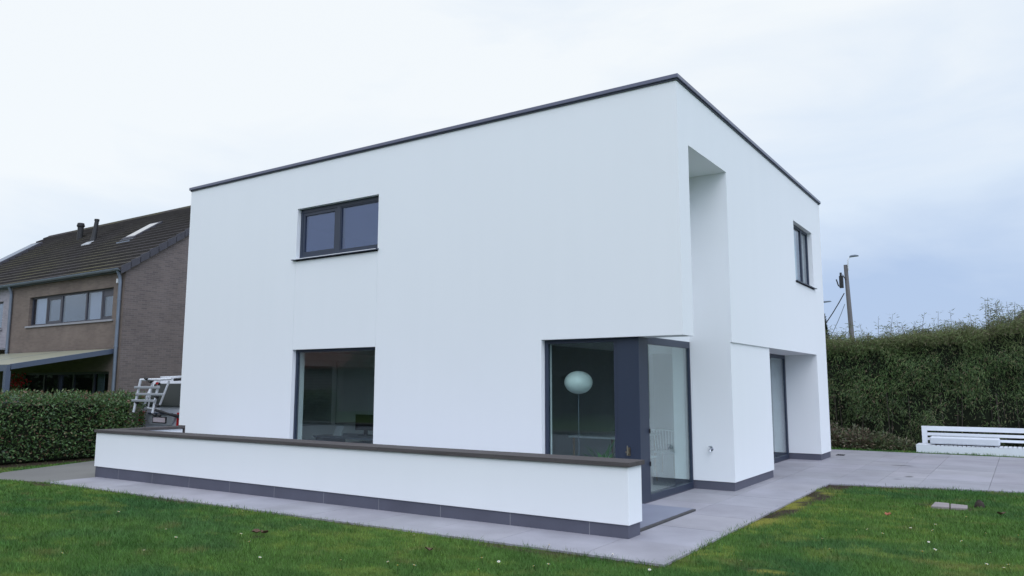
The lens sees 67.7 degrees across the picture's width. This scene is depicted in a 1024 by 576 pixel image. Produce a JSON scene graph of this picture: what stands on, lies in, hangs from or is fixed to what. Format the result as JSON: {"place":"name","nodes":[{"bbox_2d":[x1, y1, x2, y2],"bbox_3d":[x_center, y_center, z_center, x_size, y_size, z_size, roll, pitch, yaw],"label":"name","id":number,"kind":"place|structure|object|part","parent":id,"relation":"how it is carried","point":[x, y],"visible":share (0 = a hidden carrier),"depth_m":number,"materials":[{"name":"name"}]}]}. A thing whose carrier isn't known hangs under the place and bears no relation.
{"place":"outdoors","nodes":[
{"label":"outdoors","id":0,"kind":"place"},
{"bbox_2d":[0,461,95,482],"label":"driveway","id":1,"kind":"structure","parent":0,"point":[80,470],"depth_m":15.29,"materials":[{"name":"concrete"}]},
{"bbox_2d":[138,376,180,426],"bbox_3d":[-7.604,3.459,21.375,1.934,1.950,4.970,-5,-9,33],"label":"camper van","id":2,"kind":"object","parent":1,"relation":"on","point":[170,402],"visible":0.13,"depth_m":19.44,"materials":[{"name":"silver metal"}]},
{"bbox_2d":[131,377,180,417],"bbox_3d":[-8.743,2.737,19.058,1.388,1.031,0.779,-5,-9,33],"label":"bike rack","id":3,"kind":"object","parent":2,"relation":"attached to","point":[136,400],"visible":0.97,"depth_m":18.70,"materials":[{"name":"white metal"}]},
{"bbox_3d":[-8.858,2.736,19.546,1.513,0.580,0.197,-5,-9,33],"label":"rear window","id":4,"kind":"part","parent":2,"relation":"part of","materials":[{"name":"grey glass"}]},
{"bbox_2d":[50,477,823,566],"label":"path","id":5,"kind":"structure","parent":0,"point":[717,513],"depth_m":9.89,"materials":[{"name":"concrete"}]},
{"bbox_2d":[94,425,644,538],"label":"garden wall","id":6,"kind":"structure","parent":5,"relation":"on","point":[599,496],"depth_m":10.44,"materials":[{"name":"white paint"}]},
{"bbox_2d":[179,73,830,503],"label":"white house","id":7,"kind":"structure","parent":5,"relation":"on","point":[489,283],"depth_m":13.38,"materials":[{"name":"paint"}]},
{"bbox_2d":[302,360,333,425],"bbox_3d":[-5.128,2.759,20.146,0.077,1.705,1.040,-5,-9,33],"label":"window blind","id":8,"kind":"object","parent":7,"relation":"attached to","point":[319,386],"depth_m":20.15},
{"bbox_2d":[293,347,374,438],"bbox_3d":[-3.403,2.351,14.683,2.267,2.367,0.070,-5,-9,33],"label":"window","id":9,"kind":"structure","parent":7,"relation":"in","point":[297,372],"depth_m":15.25,"materials":[{"name":"metal"}]},
{"bbox_2d":[291,196,378,261],"bbox_3d":[-3.462,-1.151,15.089,2.387,1.097,0.225,-5,-9,33],"label":"window","id":10,"kind":"structure","parent":7,"relation":"in","point":[338,208],"depth_m":15.16,"materials":[{"name":"metal"}]},
{"bbox_2d":[313,433,372,441],"bbox_3d":[-3.539,3.664,17.605,2.000,0.500,1.000,-5,-9,33],"label":"work desk","id":11,"kind":"object","parent":7,"relation":"on","point":[331,437],"visible":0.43,"depth_m":17.72,"materials":[{"name":"grey laminate"}]},
{"bbox_2d":[333,426,344,435],"bbox_3d":[-4.019,3.312,17.695,0.250,0.219,0.140,-5,-9,33],"label":"tablet","id":12,"kind":"object","parent":11,"relation":"on","point":[339,430],"visible":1,"depth_m":17.68,"materials":[{"name":"grey glass"}]},
{"bbox_2d":[355,414,373,435],"bbox_3d":[-3.408,3.191,17.771,0.600,0.479,0.200,-5,-9,33],"label":"monitor","id":13,"kind":"object","parent":11,"relation":"on","point":[364,423],"visible":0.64,"depth_m":17.74,"materials":[{"name":"black plastic"}]},
{"bbox_2d":[335,361,374,423],"bbox_3d":[-4.329,2.911,21.335,0.077,1.705,1.560,-5,-9,33],"label":"window blind","id":14,"kind":"object","parent":7,"relation":"attached to","point":[346,384],"depth_m":21.24,"materials":[{"name":"grey fabric"}]},
{"bbox_2d":[564,371,592,433],"bbox_3d":[1.076,2.291,12.280,0.460,1.898,0.460,-5,-9,33],"label":"floor lamp","id":15,"kind":"object","parent":7,"relation":"on","point":[578,382],"visible":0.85,"depth_m":12.22,"materials":[{"name":"white glass"}]},
{"bbox_2d":[545,338,618,457],"bbox_3d":[1.071,1.980,11.736,1.277,2.385,0.070,-5,-9,33],"label":"window","id":16,"kind":"structure","parent":7,"relation":"in","point":[597,340],"depth_m":11.98,"materials":[{"name":"metal"}]},
{"bbox_2d":[581,440,614,457],"bbox_3d":[1.501,2.834,12.362,0.714,0.841,0.800,1,-7,-10],"label":"house plant","id":17,"kind":"object","parent":7,"relation":"on","point":[606,454],"visible":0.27,"depth_m":12.47,"materials":[{"name":"green plant"}]},
{"bbox_2d":[568,431,659,457],"bbox_3d":[2.022,3.216,14.894,1.100,0.715,1.800,-5,-9,33],"label":"dining table","id":18,"kind":"object","parent":7,"relation":"on","point":[606,435],"visible":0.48,"depth_m":14.54,"materials":[{"name":"white wood"}]},
{"bbox_2d":[625,446,630,455],"bbox_3d":[1.697,2.380,11.164,0.060,0.151,0.063,-5,-9,33],"label":"wall fitting","id":19,"kind":"object","parent":7,"relation":"attached to","point":[628,452],"depth_m":11.17,"materials":[{"name":"gold metal"}]},
{"bbox_2d":[650,455,657,480],"bbox_3d":[2.256,2.957,13.409,0.438,0.858,0.486,-5,-9,33],"label":"dining chair","id":20,"kind":"object","parent":7,"relation":"on","point":[651,456],"visible":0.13,"depth_m":13.44,"materials":[{"name":"white wood"}]},
{"bbox_2d":[653,429,674,475],"bbox_3d":[2.952,3.096,14.498,0.438,0.858,0.486,-5,-9,33],"label":"dining chair","id":21,"kind":"object","parent":7,"relation":"on","point":[671,451],"visible":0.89,"depth_m":14.37,"materials":[{"name":"white wood"}]},
{"bbox_2d":[647,338,693,500],"bbox_3d":[2.517,2.033,12.154,0.097,2.427,1.800,-5,-9,33],"label":"door","id":22,"kind":"structure","parent":7,"relation":"in","point":[651,341],"depth_m":12.69,"materials":[{"name":"metal"}]},
{"bbox_2d":[770,354,788,461],"bbox_3d":[5.452,2.603,16.535,0.070,2.394,3.683,-5,-9,33],"label":"door","id":23,"kind":"structure","parent":7,"relation":"in","point":[782,357],"depth_m":17.95,"materials":[{"name":"metal"}]},
{"bbox_2d":[793,224,816,288],"bbox_3d":[6.632,-0.712,17.479,0.230,1.371,1.850,-5,-9,33],"label":"window","id":24,"kind":"structure","parent":7,"relation":"in","point":[799,232],"depth_m":17.70,"materials":[{"name":"metal"}]},
{"bbox_2d":[0,446,1023,575],"bbox_3d":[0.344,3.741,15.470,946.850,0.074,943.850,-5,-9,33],"label":"ground","id":25,"kind":"structure","parent":0,"point":[798,503],"depth_m":8.22,"materials":[{"name":"green plant"}]},
{"bbox_2d":[9,372,31,401],"bbox_3d":[-15.459,3.720,23.815,0.656,2.213,0.675,-5,-9,33],"label":"shrub","id":26,"kind":"object","parent":25,"relation":"on","point":[17,379],"visible":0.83,"depth_m":23.87,"materials":[{"name":"plant"}]},
{"bbox_2d":[0,388,148,463],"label":"laurel hedge","id":27,"kind":"object","parent":25,"relation":"on","point":[45,428],"visible":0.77,"depth_m":18.09,"materials":[{"name":"green plant"}]},
{"bbox_2d":[0,205,190,427],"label":"brick house","id":28,"kind":"structure","parent":25,"relation":"on","point":[119,287],"depth_m":26.39,"materials":[{"name":"brick"}]},
{"bbox_2d":[0,349,113,402],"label":"terrace canopy","id":29,"kind":"object","parent":28,"relation":"attached to","point":[8,362],"visible":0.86,"depth_m":23.48,"materials":[{"name":"beige metal"}]},
{"bbox_2d":[23,372,108,402],"bbox_3d":[-15.275,3.997,26.256,5.900,2.180,0.330,-5,-9,33],"label":"door","id":30,"kind":"structure","parent":28,"relation":"in","point":[101,375],"depth_m":25.81,"materials":[{"name":"black glass"}]},
{"bbox_2d":[25,288,113,327],"bbox_3d":[-15.316,0.727,26.487,5.870,1.115,0.275,-5,-9,33],"label":"window","id":31,"kind":"structure","parent":28,"relation":"in","point":[98,300],"depth_m":26.35,"materials":[{"name":"plastic"}]},
{"bbox_2d":[824,314,829,340],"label":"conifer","id":32,"kind":"object","parent":25,"relation":"on","point":[826,327],"visible":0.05,"depth_m":44.93,"materials":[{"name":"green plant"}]},
{"bbox_2d":[830,422,848,447],"bbox_3d":[8.916,4.153,21.587,1.280,0.881,0.939,-5,-9,33],"label":"shrub","id":33,"kind":"object","parent":25,"relation":"on","point":[834,436],"visible":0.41,"depth_m":21.34,"materials":[{"name":"green plant"}]},
{"bbox_2d":[836,255,858,343],"bbox_3d":[15.464,2.418,34.712,1.025,7.827,0.615,-5,-9,33],"label":"utility pole","id":34,"kind":"object","parent":25,"relation":"on","point":[848,296],"visible":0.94,"depth_m":34.85,"materials":[{"name":"concrete"}]},
{"bbox_2d":[825,293,844,323],"bbox_3d":[14.107,1.846,36.086,0.044,2.930,3.504,6,-9,-39],"label":"overhead cable","id":35,"kind":"object","parent":34,"relation":"hanging from","point":[835,308],"visible":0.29,"depth_m":35.20,"materials":[{"name":"black rubber"}]},
{"bbox_2d":[837,423,879,448],"bbox_3d":[9.552,4.121,21.105,1.150,0.782,0.860,-5,-9,33],"label":"shrub","id":36,"kind":"object","parent":25,"relation":"on","point":[857,443],"visible":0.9,"depth_m":21.00,"materials":[{"name":"green plant"}]},
{"bbox_2d":[862,430,903,450],"bbox_3d":[10.078,4.164,20.831,0.892,0.618,1.024,3,-8,-21],"label":"shrub","id":37,"kind":"object","parent":25,"relation":"on","point":[881,440],"visible":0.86,"depth_m":20.67,"materials":[{"name":"green plant"}]},
{"bbox_2d":[885,435,916,450],"bbox_3d":[10.513,4.202,20.586,0.936,0.485,0.766,-5,-9,33],"label":"shrub","id":38,"kind":"object","parent":25,"relation":"on","point":[904,443],"visible":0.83,"depth_m":20.46,"materials":[{"name":"green plant"}]},
{"bbox_2d":[825,298,1023,447],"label":"bamboo hedge","id":39,"kind":"object","parent":25,"relation":"on","point":[908,384],"visible":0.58,"depth_m":20.99,"materials":[{"name":"green plant"}]},
{"bbox_2d":[931,502,948,508],"bbox_3d":[6.168,3.144,10.955,0.224,0.072,0.478,-5,-9,33],"label":"stepping stone","id":40,"kind":"object","parent":25,"relation":"on","point":[939,505],"visible":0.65,"depth_m":10.86,"materials":[{"name":"concrete"}]},
{"bbox_2d":[951,504,967,509],"bbox_3d":[6.348,3.132,10.841,0.229,0.068,0.416,-5,-9,33],"label":"stepping stone","id":41,"kind":"object","parent":25,"relation":"on","point":[959,506],"visible":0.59,"depth_m":10.80,"materials":[{"name":"concrete"}]},
{"bbox_2d":[916,426,1023,456],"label":"slatted bench","id":42,"kind":"object","parent":25,"relation":"on","point":[925,446],"visible":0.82,"depth_m":19.55,"materials":[{"name":"white paint"}]},
{"bbox_2d":[930,436,999,446],"bbox_3d":[11.632,3.943,19.611,1.540,0.206,0.460,-5,-9,33],"label":"bench cushion","id":43,"kind":"object","parent":42,"relation":"on","point":[978,441],"visible":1,"depth_m":19.44,"materials":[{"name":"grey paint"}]},
{"bbox_2d":[974,500,984,507],"bbox_3d":[6.664,3.080,10.896,0.148,0.126,0.146,4,-8,-30],"label":"soil clod","id":44,"kind":"object","parent":25,"relation":"on","point":[978,503],"visible":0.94,"depth_m":10.85,"materials":[{"name":"brown soil"}]},
{"bbox_2d":[0,0,1023,338],"label":"sky","id":45,"kind":"structure","parent":0,"point":[904,119],"materials":[{"name":"white"}]},
{"bbox_2d":[640,504,695,531],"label":"patio","id":46,"kind":"structure","parent":0,"point":[654,515],"depth_m":10.01,"materials":[{"name":"grey concrete"}]},
{"bbox_2d":[765,449,1023,492],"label":"terrace","id":47,"kind":"structure","parent":0,"point":[916,470],"depth_m":15.26,"materials":[{"name":"concrete"}]}
]}

